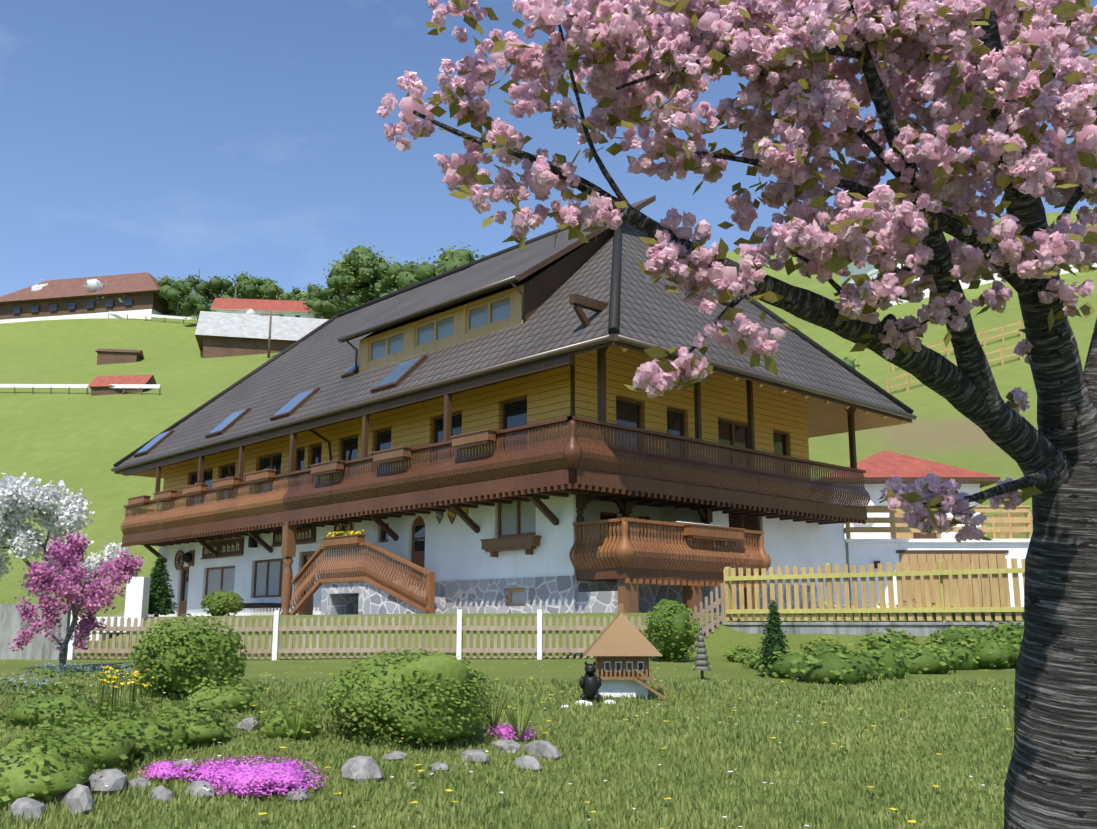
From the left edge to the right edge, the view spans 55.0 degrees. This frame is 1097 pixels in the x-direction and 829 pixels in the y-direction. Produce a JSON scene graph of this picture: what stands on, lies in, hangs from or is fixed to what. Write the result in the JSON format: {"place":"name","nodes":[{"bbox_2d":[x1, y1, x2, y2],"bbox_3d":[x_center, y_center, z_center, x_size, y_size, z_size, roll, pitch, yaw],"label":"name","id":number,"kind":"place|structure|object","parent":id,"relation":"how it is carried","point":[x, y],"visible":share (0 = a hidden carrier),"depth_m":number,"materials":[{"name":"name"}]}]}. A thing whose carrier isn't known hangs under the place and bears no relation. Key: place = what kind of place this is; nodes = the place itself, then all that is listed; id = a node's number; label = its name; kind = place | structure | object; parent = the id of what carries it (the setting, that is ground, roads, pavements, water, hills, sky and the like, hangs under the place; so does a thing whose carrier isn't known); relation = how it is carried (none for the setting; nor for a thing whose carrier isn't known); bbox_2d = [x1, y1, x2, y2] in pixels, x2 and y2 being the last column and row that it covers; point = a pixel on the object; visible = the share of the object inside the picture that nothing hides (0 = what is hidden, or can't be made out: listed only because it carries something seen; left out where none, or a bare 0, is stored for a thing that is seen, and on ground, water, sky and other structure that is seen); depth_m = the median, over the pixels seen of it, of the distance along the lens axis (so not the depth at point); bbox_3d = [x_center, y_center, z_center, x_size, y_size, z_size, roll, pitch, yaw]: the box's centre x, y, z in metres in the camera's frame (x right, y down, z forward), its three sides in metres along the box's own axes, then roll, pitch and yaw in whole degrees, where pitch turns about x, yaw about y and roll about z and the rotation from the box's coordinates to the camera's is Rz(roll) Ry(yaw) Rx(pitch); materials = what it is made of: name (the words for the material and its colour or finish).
{"place":"outdoors","nodes":[
{"label":"outdoors","id":0,"kind":"place"},
{"bbox_2d":[174,507,467,607],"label":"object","id":1,"kind":"object","parent":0,"point":[229,547],"visible":0.6,"depth_m":32.45,"materials":[{"name":"brown wood"}]},
{"bbox_2d":[368,293,510,363],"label":"dormer window frames","id":2,"kind":"structure","parent":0,"point":[436,320],"depth_m":27.54,"materials":[{"name":"brown wood"}]},
{"bbox_2d":[372,298,509,359],"bbox_3d":[-2.945,-2.176,27.627,0.001,0.680,6.125,10,-15,-42],"label":"dormer glass","id":3,"kind":"object","parent":2,"relation":"in","point":[479,316],"depth_m":27.40,"materials":[{"name":"glass"}]},
{"bbox_2d":[159,345,816,616],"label":"house walls","id":4,"kind":"structure","parent":0,"point":[471,576],"depth_m":26.16,"materials":[{"name":"yellow wood"}]},
{"bbox_2d":[178,396,787,615],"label":"window panes","id":5,"kind":"structure","parent":4,"relation":"in","point":[418,558],"depth_m":27.33,"materials":[{"name":"black glass"}]},
{"bbox_2d":[182,399,784,602],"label":"window frames","id":6,"kind":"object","parent":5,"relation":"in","point":[627,413],"visible":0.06,"depth_m":27.09,"materials":[{"name":"brown wood"}]},
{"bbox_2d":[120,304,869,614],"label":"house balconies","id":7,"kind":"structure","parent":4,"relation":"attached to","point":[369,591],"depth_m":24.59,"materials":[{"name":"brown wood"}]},
{"bbox_2d":[111,195,916,478],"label":"house roof","id":8,"kind":"structure","parent":4,"relation":"on","point":[324,374],"depth_m":27.28,"materials":[{"name":"grey tile"}]},
{"bbox_2d":[0,208,1096,828],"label":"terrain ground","id":9,"kind":"structure","parent":0,"point":[76,438],"depth_m":44.96,"materials":[{"name":"green plant"}]},
{"bbox_2d":[0,472,145,669],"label":"trees","id":10,"kind":"object","parent":9,"relation":"on","point":[41,505],"depth_m":16.75,"materials":[{"name":"pink plant"}]},
{"bbox_2d":[28,242,859,369],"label":"trees","id":11,"kind":"object","parent":9,"relation":"on","point":[359,275],"visible":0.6,"depth_m":134.82,"materials":[{"name":"green plant"}]},
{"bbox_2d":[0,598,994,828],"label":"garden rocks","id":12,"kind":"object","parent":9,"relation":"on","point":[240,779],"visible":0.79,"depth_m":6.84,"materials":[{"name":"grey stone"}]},
{"bbox_2d":[0,676,1014,828],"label":"lawn grass","id":13,"kind":"structure","parent":9,"relation":"on","point":[8,820],"depth_m":7.68,"materials":[{"name":"green plant"}]},
{"bbox_2d":[0,556,1023,806],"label":"garden shrubs","id":14,"kind":"object","parent":9,"relation":"on","point":[430,700],"visible":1,"depth_m":8.41,"materials":[{"name":"green plant"}]},
{"bbox_2d":[0,558,1024,659],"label":"fence","id":15,"kind":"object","parent":9,"relation":"on","point":[39,647],"visible":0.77,"depth_m":19.23,"materials":[{"name":"brown wood"}]},
{"bbox_2d":[0,226,1096,640],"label":"background buildings","id":16,"kind":"structure","parent":9,"relation":"on","point":[226,328],"depth_m":114.83,"materials":[{"name":"white wood"}]},
{"bbox_2d":[579,604,710,700],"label":"garden ornaments","id":17,"kind":"structure","parent":9,"relation":"on","point":[621,648],"depth_m":11.39,"materials":[{"name":"brown wood"}]},
{"bbox_2d":[377,0,1096,828],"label":"cherry tree","id":18,"kind":"object","parent":9,"relation":"on","point":[801,78],"depth_m":2.87,"materials":[{"name":"pink plant"}]},
{"bbox_2d":[811,450,1032,608],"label":"neighboring house","id":19,"kind":"structure","parent":9,"relation":"on","point":[884,534],"depth_m":30.22,"materials":[{"name":"white paint"}]},
{"bbox_2d":[0,0,1096,296],"label":"sky","id":20,"kind":"structure","parent":0,"point":[159,138],"materials":[{"name":"blue"}]}
]}

